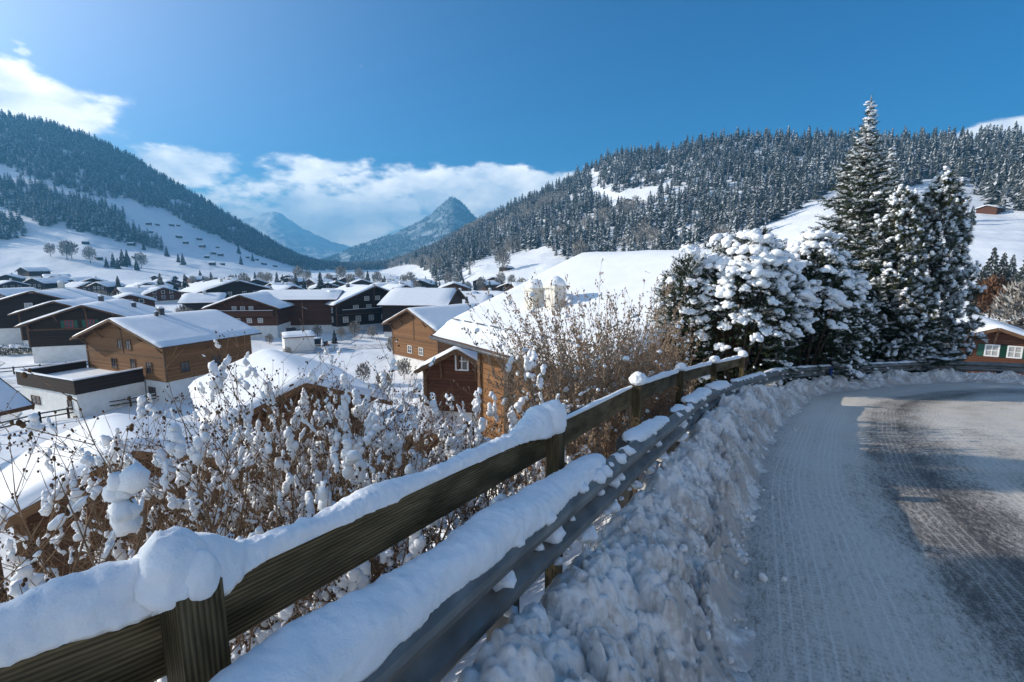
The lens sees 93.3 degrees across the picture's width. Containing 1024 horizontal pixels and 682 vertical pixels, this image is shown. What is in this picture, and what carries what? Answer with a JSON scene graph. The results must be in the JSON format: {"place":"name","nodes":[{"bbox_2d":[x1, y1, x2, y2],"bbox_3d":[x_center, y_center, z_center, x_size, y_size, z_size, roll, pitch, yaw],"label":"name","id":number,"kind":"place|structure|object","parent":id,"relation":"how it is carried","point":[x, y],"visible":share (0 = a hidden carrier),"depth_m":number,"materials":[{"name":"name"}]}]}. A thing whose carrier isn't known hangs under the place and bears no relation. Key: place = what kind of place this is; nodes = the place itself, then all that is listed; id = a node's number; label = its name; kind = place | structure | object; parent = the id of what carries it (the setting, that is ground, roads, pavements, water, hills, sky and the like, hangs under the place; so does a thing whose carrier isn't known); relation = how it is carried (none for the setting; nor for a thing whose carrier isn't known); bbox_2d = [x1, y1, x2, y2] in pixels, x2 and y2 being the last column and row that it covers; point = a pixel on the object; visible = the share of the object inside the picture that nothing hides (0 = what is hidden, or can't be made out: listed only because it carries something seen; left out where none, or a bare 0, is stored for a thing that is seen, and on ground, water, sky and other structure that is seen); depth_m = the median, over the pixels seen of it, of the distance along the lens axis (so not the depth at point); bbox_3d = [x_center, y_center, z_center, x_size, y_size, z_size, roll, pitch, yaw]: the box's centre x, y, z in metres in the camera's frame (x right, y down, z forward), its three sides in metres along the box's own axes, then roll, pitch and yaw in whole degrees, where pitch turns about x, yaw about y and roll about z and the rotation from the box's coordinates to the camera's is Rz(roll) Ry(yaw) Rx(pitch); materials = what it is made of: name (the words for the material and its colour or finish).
{"place":"outdoors","nodes":[
{"label":"outdoors","id":0,"kind":"place"},
{"bbox_2d":[0,118,334,279],"bbox_3d":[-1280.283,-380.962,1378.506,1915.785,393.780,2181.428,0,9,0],"label":"hillside","id":1,"kind":"structure","parent":0,"point":[27,250],"depth_m":695.56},
{"bbox_2d":[56,239,74,259],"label":"bare tree","id":2,"kind":"object","parent":1,"relation":"on","point":[62,246],"visible":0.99,"depth_m":546.42,"materials":[{"name":"grey plant"}]},
{"bbox_2d":[0,109,354,269],"bbox_3d":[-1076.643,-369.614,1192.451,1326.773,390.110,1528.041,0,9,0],"label":"shaded forest","id":3,"kind":"object","parent":1,"relation":"on","point":[250,238],"visible":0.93,"depth_m":991.41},
{"bbox_2d":[4,330,364,387],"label":"village lane","id":4,"kind":"structure","parent":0,"point":[348,338],"depth_m":94.09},
{"bbox_2d":[241,211,351,258],"bbox_3d":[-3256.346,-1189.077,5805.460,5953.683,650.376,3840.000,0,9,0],"label":"snowy far peaks","id":5,"kind":"object","parent":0,"point":[280,228],"visible":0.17,"depth_m":5126.76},
{"bbox_2d":[0,271,688,681],"bbox_3d":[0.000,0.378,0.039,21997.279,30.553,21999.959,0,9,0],"label":"ground","id":6,"kind":"structure","parent":0,"point":[536,589],"depth_m":52.64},
{"bbox_2d":[0,273,26,281],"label":"village chalet","id":7,"kind":"object","parent":6,"relation":"on","point":[15,277],"visible":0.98,"depth_m":300.11,"materials":[{"name":"white paint"}]},
{"bbox_2d":[0,343,31,354],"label":"hedge","id":8,"kind":"object","parent":6,"relation":"on","point":[15,348],"visible":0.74,"depth_m":83.84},
{"bbox_2d":[0,278,31,287],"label":"village chalet","id":9,"kind":"object","parent":6,"relation":"on","point":[10,283],"visible":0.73,"depth_m":239.49,"materials":[{"name":"white paint"}]},
{"bbox_2d":[0,378,34,601],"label":"timber chalet","id":10,"kind":"object","parent":6,"relation":"on","point":[19,402],"visible":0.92,"depth_m":18.23,"materials":[{"name":"white paint"}]},
{"bbox_2d":[0,287,38,297],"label":"village chalet","id":11,"kind":"object","parent":6,"relation":"on","point":[4,292],"visible":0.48,"depth_m":172.95,"materials":[{"name":"white paint"}]},
{"bbox_2d":[16,267,51,279],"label":"village chalet","id":12,"kind":"object","parent":6,"relation":"on","point":[31,272],"visible":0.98,"depth_m":328.75,"materials":[{"name":"white paint"}]},
{"bbox_2d":[23,277,69,289],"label":"village chalet","id":13,"kind":"object","parent":6,"relation":"on","point":[45,283],"visible":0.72,"depth_m":254.81,"materials":[{"name":"white paint"}]},
{"bbox_2d":[7,297,97,348],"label":"dark chalet","id":14,"kind":"object","parent":6,"relation":"on","point":[36,311],"visible":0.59,"depth_m":89.36,"materials":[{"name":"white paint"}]},
{"bbox_2d":[0,280,117,344],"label":"dark chalet","id":15,"kind":"object","parent":6,"relation":"on","point":[9,334],"visible":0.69,"depth_m":92.24,"materials":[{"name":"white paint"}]},
{"bbox_2d":[0,393,156,428],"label":"paddock fence","id":16,"kind":"object","parent":6,"relation":"on","point":[39,413],"visible":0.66,"depth_m":47.80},
{"bbox_2d":[65,282,93,290],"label":"village chalet","id":17,"kind":"object","parent":6,"relation":"on","point":[80,285],"visible":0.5,"depth_m":251.39,"materials":[{"name":"white paint"}]},
{"bbox_2d":[13,295,171,362],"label":"dark chalet","id":18,"kind":"object","parent":6,"relation":"on","point":[49,335],"visible":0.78,"depth_m":76.43,"materials":[{"name":"white paint"}]},
{"bbox_2d":[60,320,77,327],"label":"window","id":19,"kind":"structure","parent":18,"relation":"in","point":[68,323],"depth_m":76.23,"materials":[{"name":"green paint"}]},
{"bbox_2d":[0,395,199,601],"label":"snowy shrub","id":20,"kind":"object","parent":6,"relation":"on","point":[34,580],"visible":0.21,"depth_m":2.50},
{"bbox_2d":[86,281,125,296],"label":"village chalet","id":21,"kind":"object","parent":6,"relation":"on","point":[105,286],"visible":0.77,"depth_m":230.17,"materials":[{"name":"white paint"}]},
{"bbox_2d":[0,367,221,599],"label":"snowy shrub","id":22,"kind":"object","parent":6,"relation":"on","point":[120,488],"visible":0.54,"depth_m":1.71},
{"bbox_2d":[0,413,254,576],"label":"chalet","id":23,"kind":"object","parent":6,"relation":"on","point":[34,488],"visible":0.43,"depth_m":14.53,"materials":[{"name":"white paint"}]},
{"bbox_2d":[111,284,154,295],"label":"village chalet","id":24,"kind":"object","parent":6,"relation":"on","point":[138,289],"visible":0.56,"depth_m":185.99,"materials":[{"name":"white paint"}]},
{"bbox_2d":[112,292,158,306],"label":"village chalet","id":25,"kind":"object","parent":6,"relation":"on","point":[140,298],"visible":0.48,"depth_m":142.21,"materials":[{"name":"white paint"}]},
{"bbox_2d":[14,306,261,417],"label":"timber chalet","id":26,"kind":"object","parent":6,"relation":"on","point":[128,356],"visible":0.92,"depth_m":53.30,"materials":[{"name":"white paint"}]},
{"bbox_2d":[0,390,306,654],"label":"snowy shrub","id":27,"kind":"object","parent":6,"relation":"on","point":[48,499],"visible":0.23,"depth_m":2.78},
{"bbox_2d":[141,286,182,303],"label":"village chalet","id":28,"kind":"object","parent":6,"relation":"on","point":[164,295],"visible":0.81,"depth_m":190.11,"materials":[{"name":"white paint"}]},
{"bbox_2d":[2,373,399,655],"bbox_3d":[-2.891,2.056,4.519,4.247,3.646,3.352,0,9,0],"label":"snowy shrub","id":29,"kind":"object","parent":6,"relation":"on","point":[84,476],"visible":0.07,"depth_m":4.23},
{"bbox_2d":[177,290,229,310],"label":"village chalet","id":30,"kind":"object","parent":6,"relation":"on","point":[195,301],"visible":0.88,"depth_m":147.13,"materials":[{"name":"white paint"}]},
{"bbox_2d":[125,408,288,681],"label":"snowy shrub","id":31,"kind":"object","parent":6,"relation":"on","point":[194,455],"visible":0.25,"depth_m":2.98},
{"bbox_2d":[13,374,400,629],"bbox_3d":[-2.212,1.673,4.131,2.674,3.070,2.447,7,11,38],"label":"snowy shrub","id":32,"kind":"object","parent":6,"relation":"on","point":[175,502],"visible":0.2,"depth_m":3.85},
{"bbox_2d":[18,333,422,681],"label":"snowy shrub","id":33,"kind":"object","parent":6,"relation":"on","point":[176,446],"visible":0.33,"depth_m":3.45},
{"bbox_2d":[0,329,446,644],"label":"snowy shrub","id":34,"kind":"object","parent":6,"relation":"on","point":[302,401],"visible":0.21,"depth_m":5.30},
{"bbox_2d":[178,278,273,296],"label":"wide chalet","id":35,"kind":"object","parent":6,"relation":"on","point":[230,288],"visible":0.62,"depth_m":160.44,"materials":[{"name":"white paint"}]},
{"bbox_2d":[200,291,294,337],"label":"gabled chalet","id":36,"kind":"object","parent":6,"relation":"on","point":[265,313],"visible":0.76,"depth_m":100.01,"materials":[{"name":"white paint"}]},
{"bbox_2d":[157,403,346,681],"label":"snowy shrub","id":37,"kind":"object","parent":6,"relation":"on","point":[254,636],"visible":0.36,"depth_m":2.79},
{"bbox_2d":[99,393,427,624],"bbox_3d":[-2.949,2.445,6.100,4.290,3.218,2.480,-2,9,-12],"label":"snowy shrub","id":38,"kind":"object","parent":6,"relation":"on","point":[187,489],"visible":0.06,"depth_m":6.53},
{"bbox_2d":[110,360,440,629],"bbox_3d":[-1.958,1.925,4.231,3.444,3.246,2.094,5,10,27],"label":"snowy shrub","id":39,"kind":"object","parent":6,"relation":"on","point":[155,411],"visible":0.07,"depth_m":4.57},
{"bbox_2d":[92,407,469,630],"bbox_3d":[-1.325,1.554,3.319,2.057,2.558,1.554,5,10,27],"label":"snowy shrub","id":40,"kind":"object","parent":6,"relation":"on","point":[323,496],"visible":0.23,"depth_m":3.03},
{"bbox_2d":[271,283,305,289],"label":"village chalet","id":41,"kind":"object","parent":6,"relation":"on","point":[284,287],"visible":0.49,"depth_m":209.47,"materials":[{"name":"white paint"}]},
{"bbox_2d":[188,349,392,519],"bbox_3d":[-13.807,6.645,29.890,9.324,11.060,11.117,-7,11,-36],"label":"chalet","id":42,"kind":"object","parent":6,"relation":"on","point":[262,359],"visible":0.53,"depth_m":26.47,"materials":[{"name":"white paint"}]},
{"bbox_2d":[280,330,314,352],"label":"pale shed","id":43,"kind":"structure","parent":6,"relation":"on","point":[293,339],"depth_m":84.55,"materials":[{"name":"white paint"}]},
{"bbox_2d":[257,289,343,331],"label":"gabled chalet","id":44,"kind":"object","parent":6,"relation":"on","point":[317,311],"visible":0.54,"depth_m":108.71,"materials":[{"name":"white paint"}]},
{"bbox_2d":[153,303,454,578],"bbox_3d":[-1.944,1.498,5.293,3.080,3.811,2.211,-6,11,-35],"label":"snowy shrub","id":45,"kind":"object","parent":6,"relation":"on","point":[213,367],"visible":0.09,"depth_m":4.78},
{"bbox_2d":[232,337,457,636],"bbox_3d":[-1.203,1.532,4.078,1.925,2.966,3.287,-5,10,-28],"label":"snowy shrub","id":46,"kind":"object","parent":6,"relation":"on","point":[360,474],"visible":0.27,"depth_m":4.14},
{"bbox_2d":[198,367,501,576],"bbox_3d":[-1.768,1.986,5.846,2.622,3.424,3.301,8,12,42],"label":"snowy shrub","id":47,"kind":"object","parent":6,"relation":"on","point":[362,416],"visible":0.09,"depth_m":5.70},
{"bbox_2d":[273,490,436,614],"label":"snowy shrub","id":48,"kind":"object","parent":6,"relation":"on","point":[343,586],"visible":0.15,"depth_m":2.85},
{"bbox_2d":[324,283,389,332],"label":"hotel chalet","id":49,"kind":"object","parent":6,"relation":"on","point":[354,302],"visible":0.51,"depth_m":110.96,"materials":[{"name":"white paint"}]},
{"bbox_2d":[355,362,370,381],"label":"bare tree","id":50,"kind":"object","parent":6,"relation":"on","point":[364,367],"visible":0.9,"depth_m":61.18,"materials":[{"name":"grey plant"}]},
{"bbox_2d":[0,350,747,681],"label":"wooden fence","id":51,"kind":"object","parent":6,"relation":"on","point":[177,604],"visible":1,"depth_m":1.21,"materials":[{"name":"brown wood"}]},
{"bbox_2d":[270,361,506,558],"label":"snowy shrub","id":52,"kind":"object","parent":6,"relation":"on","point":[452,440],"visible":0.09,"depth_m":5.33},
{"bbox_2d":[382,281,415,289],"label":"village chalet","id":53,"kind":"object","parent":6,"relation":"on","point":[389,286],"visible":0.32,"depth_m":144.71,"materials":[{"name":"white paint"}]},
{"bbox_2d":[397,358,412,378],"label":"bare tree","id":54,"kind":"object","parent":6,"relation":"on","point":[402,367],"visible":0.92,"depth_m":63.10,"materials":[{"name":"grey plant"}]},
{"bbox_2d":[357,398,476,478],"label":"shrub","id":55,"kind":"object","parent":6,"relation":"on","point":[460,421],"visible":0.1,"depth_m":26.07,"materials":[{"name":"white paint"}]},
{"bbox_2d":[377,288,465,336],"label":"long barn","id":56,"kind":"structure","parent":6,"relation":"on","point":[393,301],"depth_m":102.00,"materials":[{"name":"white paint"}]},
{"bbox_2d":[314,400,545,609],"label":"snowy shrub","id":57,"kind":"object","parent":6,"relation":"on","point":[385,556],"visible":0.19,"depth_m":3.34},
{"bbox_2d":[382,303,478,374],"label":"barn chalet","id":58,"kind":"object","parent":6,"relation":"on","point":[414,329],"visible":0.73,"depth_m":66.63,"materials":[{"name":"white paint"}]},
{"bbox_2d":[414,346,477,424],"bbox_3d":[-2.648,3.021,29.536,5.115,6.192,4.618,2,9,12],"label":"annex chalet","id":59,"kind":"object","parent":6,"relation":"on","point":[451,364],"visible":0.45,"depth_m":27.61,"materials":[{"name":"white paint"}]},
{"bbox_2d":[455,356,468,370],"bbox_3d":[-2.838,1.138,27.336,0.800,1.100,0.105,2,9,12],"label":"window","id":60,"kind":"structure","parent":59,"relation":"in","point":[464,365],"depth_m":27.35,"materials":[{"name":"white paint"}]},
{"bbox_2d":[438,281,470,290],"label":"village chalet","id":61,"kind":"object","parent":6,"relation":"on","point":[455,284],"visible":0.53,"depth_m":177.53,"materials":[{"name":"white paint"}]},
{"bbox_2d":[434,417,519,530],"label":"snowy shrub","id":62,"kind":"object","parent":6,"relation":"on","point":[478,440],"visible":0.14,"depth_m":4.41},
{"bbox_2d":[462,293,493,303],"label":"village chalet","id":63,"kind":"object","parent":6,"relation":"on","point":[481,298],"visible":0.2,"depth_m":132.00,"materials":[{"name":"white paint"}]},
{"bbox_2d":[376,356,589,543],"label":"snowy shrub","id":64,"kind":"object","parent":6,"relation":"on","point":[476,403],"visible":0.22,"depth_m":4.92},
{"bbox_2d":[478,280,500,290],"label":"village chalet","id":65,"kind":"object","parent":6,"relation":"on","point":[494,284],"visible":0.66,"depth_m":267.54,"materials":[{"name":"white paint"}]},
{"bbox_2d":[388,350,612,523],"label":"snowy shrub","id":66,"kind":"object","parent":6,"relation":"on","point":[530,364],"visible":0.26,"depth_m":5.35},
{"bbox_2d":[483,314,644,457],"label":"bare bush","id":67,"kind":"object","parent":6,"relation":"on","point":[510,327],"visible":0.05,"depth_m":9.63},
{"bbox_2d":[488,334,647,478],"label":"bare bush","id":68,"kind":"object","parent":6,"relation":"on","point":[598,446],"visible":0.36,"depth_m":5.93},
{"bbox_2d":[453,258,695,458],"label":"bare bush","id":69,"kind":"object","parent":6,"relation":"on","point":[647,406],"visible":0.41,"depth_m":7.26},
{"bbox_2d":[462,279,696,456],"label":"bare bush","id":70,"kind":"object","parent":6,"relation":"on","point":[661,365],"visible":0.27,"depth_m":8.21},
{"bbox_2d":[429,249,792,499],"bbox_3d":[6.486,2.053,21.458,17.420,12.032,9.914,-6,11,-35],"label":"neighbour chalet","id":71,"kind":"object","parent":6,"relation":"on","point":[622,270],"visible":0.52,"depth_m":18.04,"materials":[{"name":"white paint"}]},
{"bbox_2d":[457,417,768,681],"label":"snow bank","id":72,"kind":"structure","parent":6,"relation":"on","point":[596,606],"depth_m":2.42,"materials":[{"name":"snow"}]},
{"bbox_2d":[555,396,810,681],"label":"snow rubble","id":73,"kind":"object","parent":72,"relation":"on","point":[669,653],"visible":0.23,"depth_m":3.35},
{"bbox_2d":[209,360,1023,681],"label":"guardrail","id":74,"kind":"object","parent":6,"relation":"on","point":[437,612],"visible":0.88,"depth_m":1.74,"materials":[{"name":"metal"}]},
{"bbox_2d":[563,313,708,424],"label":"bare bush","id":75,"kind":"object","parent":6,"relation":"on","point":[687,358],"visible":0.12,"depth_m":8.92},
{"bbox_2d":[645,242,717,423],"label":"evergreen bush","id":76,"kind":"object","parent":6,"relation":"on","point":[685,271],"visible":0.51,"depth_m":13.13,"materials":[{"name":"green plant"}]},
{"bbox_2d":[680,222,818,407],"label":"evergreen bush","id":77,"kind":"object","parent":6,"relation":"on","point":[760,258],"visible":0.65,"depth_m":12.77,"materials":[{"name":"green plant"}]},
{"bbox_2d":[744,227,872,383],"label":"evergreen bush","id":78,"kind":"object","parent":6,"relation":"on","point":[823,254],"visible":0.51,"depth_m":14.01,"materials":[{"name":"green plant"}]},
{"bbox_2d":[795,288,882,379],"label":"evergreen bush","id":79,"kind":"object","parent":6,"relation":"on","point":[871,326],"visible":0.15,"depth_m":15.22,"materials":[{"name":"green plant"}]},
{"bbox_2d":[684,368,1023,477],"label":"snow bank","id":80,"kind":"structure","parent":6,"relation":"on","point":[754,410],"depth_m":9.78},
{"bbox_2d":[769,96,961,381],"bbox_3d":[12.255,-2.928,17.835,6.579,11.556,6.702,-6,11,-31],"label":"spruce tree","id":81,"kind":"object","parent":6,"relation":"on","point":[860,208],"visible":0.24,"depth_m":16.94,"materials":[{"name":"green plant"}]},
{"bbox_2d":[819,225,937,373],"bbox_3d":[12.884,-0.905,16.965,3.952,6.589,3.917,-7,11,-37],"label":"spruce tree","id":82,"kind":"object","parent":6,"relation":"on","point":[885,328],"visible":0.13,"depth_m":16.26,"materials":[{"name":"green plant"}]},
{"bbox_2d":[859,142,906,256],"bbox_3d":[15.426,-2.083,20.321,3.959,12.017,4.353,0,9,0],"label":"spruce tree","id":83,"kind":"object","parent":6,"relation":"on","point":[891,155],"visible":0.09,"depth_m":19.52,"materials":[{"name":"green plant"}]},
{"bbox_2d":[848,184,940,372],"bbox_3d":[13.158,-1.574,16.517,2.918,7.351,2.941,0,9,0],"label":"pine tree","id":84,"kind":"object","parent":6,"relation":"on","point":[905,205],"visible":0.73,"depth_m":15.84,"materials":[{"name":"green plant"}]},
{"bbox_2d":[873,294,966,372],"bbox_3d":[13.663,0.100,16.494,3.237,3.792,3.074,0,9,0],"label":"spruce tree","id":85,"kind":"object","parent":6,"relation":"on","point":[937,338],"visible":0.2,"depth_m":15.90,"materials":[{"name":"green plant"}]},
{"bbox_2d":[888,166,988,371],"bbox_3d":[14.872,-1.804,17.086,3.152,8.402,3.116,-4,10,-26],"label":"pine tree","id":86,"kind":"object","parent":6,"relation":"on","point":[946,203],"visible":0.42,"depth_m":16.36,"materials":[{"name":"green plant"}]},
{"bbox_2d":[964,266,992,314],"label":"spruce tree","id":87,"kind":"object","parent":6,"relation":"on","point":[971,304],"visible":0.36,"depth_m":57.51,"materials":[{"name":"green plant"}]},
{"bbox_2d":[941,314,1023,374],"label":"log chalet","id":88,"kind":"object","parent":6,"relation":"on","point":[1004,343],"visible":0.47,"depth_m":37.28,"materials":[{"name":"brown wood"}]},
{"bbox_2d":[976,343,1007,357],"bbox_3d":[37.284,0.734,37.557,1.658,0.950,0.105,6,11,35],"label":"window","id":89,"kind":"structure","parent":88,"relation":"in","point":[992,350],"depth_m":37.61,"materials":[{"name":"white paint"}]},
{"bbox_2d":[999,345,1023,358],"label":"window","id":90,"kind":"structure","parent":88,"relation":"in","point":[1016,352],"depth_m":36.89,"materials":[{"name":"white paint"}]},
{"bbox_2d":[968,247,1007,301],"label":"spruce tree","id":91,"kind":"object","parent":6,"relation":"on","point":[990,271],"visible":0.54,"depth_m":61.03,"materials":[{"name":"green plant"}]},
{"bbox_2d":[972,269,1012,317],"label":"rust bush","id":92,"kind":"object","parent":6,"relation":"on","point":[996,285],"visible":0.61,"depth_m":47.54,"materials":[{"name":"brown plant"}]},
{"bbox_2d":[989,277,1023,324],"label":"bare tree","id":93,"kind":"object","parent":6,"relation":"on","point":[1007,315],"visible":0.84,"depth_m":45.20,"materials":[{"name":"brown plant"}]},
{"bbox_2d":[1000,275,1023,327],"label":"bare tree","id":94,"kind":"object","parent":6,"relation":"on","point":[1021,289],"visible":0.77,"depth_m":44.48,"materials":[{"name":"brown plant"}]},
{"bbox_2d":[308,343,389,352],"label":"village lane","id":95,"kind":"structure","parent":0,"point":[357,347],"depth_m":89.60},
{"bbox_2d":[328,198,476,261],"bbox_3d":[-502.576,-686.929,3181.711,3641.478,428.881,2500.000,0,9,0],"label":"pointed mountain","id":96,"kind":"structure","parent":0,"point":[434,217],"depth_m":2698.91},
{"bbox_2d":[320,196,475,262],"bbox_3d":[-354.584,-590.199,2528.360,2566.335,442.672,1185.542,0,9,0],"label":"distant forest","id":97,"kind":"object","parent":96,"relation":"on","point":[360,256],"visible":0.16,"depth_m":2644.56,"materials":[{"name":"plant"}]},
{"bbox_2d":[0,0,1023,246],"label":"sky","id":98,"kind":"structure","parent":0,"point":[350,121],"materials":[{"name":"blue"}]},
{"bbox_2d":[312,139,1023,320],"bbox_3d":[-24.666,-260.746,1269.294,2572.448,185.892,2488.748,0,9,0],"label":"hillside","id":99,"kind":"structure","parent":0,"point":[1002,232],"depth_m":337.13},
{"bbox_2d":[326,190,663,269],"bbox_3d":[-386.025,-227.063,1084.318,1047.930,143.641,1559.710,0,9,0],"label":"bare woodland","id":100,"kind":"object","parent":99,"relation":"on","point":[583,222],"visible":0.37,"depth_m":529.07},
{"bbox_2d":[493,248,510,272],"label":"bare tree","id":101,"kind":"object","parent":99,"relation":"on","point":[502,255],"visible":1,"depth_m":363.23,"materials":[{"name":"grey plant"}]},
{"bbox_2d":[571,239,589,256],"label":"bare tree","id":102,"kind":"object","parent":99,"relation":"on","point":[578,248],"visible":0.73,"depth_m":325.51,"materials":[{"name":"grey plant"}]},
{"bbox_2d":[298,120,1023,280],"bbox_3d":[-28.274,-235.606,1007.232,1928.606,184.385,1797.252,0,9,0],"label":"hillside forest","id":103,"kind":"object","parent":99,"relation":"on","point":[997,163],"visible":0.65,"depth_m":434.72,"materials":[{"name":"plant"}]},
{"bbox_2d":[975,204,1004,214],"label":"mountain hut","id":104,"kind":"object","parent":99,"relation":"on","point":[990,209],"visible":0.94,"depth_m":201.98,"materials":[{"name":"brown paint"}]},
{"bbox_2d":[998,252,1010,282],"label":"spruce tree","id":105,"kind":"object","parent":99,"relation":"on","point":[1002,263],"visible":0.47,"depth_m":65.02,"materials":[{"name":"green plant"}]},
{"bbox_2d":[1005,255,1018,285],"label":"spruce tree","id":106,"kind":"object","parent":99,"relation":"on","point":[1013,267],"visible":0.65,"depth_m":73.89,"materials":[{"name":"green plant"}]},
{"bbox_2d":[737,382,1023,681],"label":"road","id":107,"kind":"structure","parent":0,"point":[890,545],"depth_m":3.90,"materials":[{"name":"snow"}]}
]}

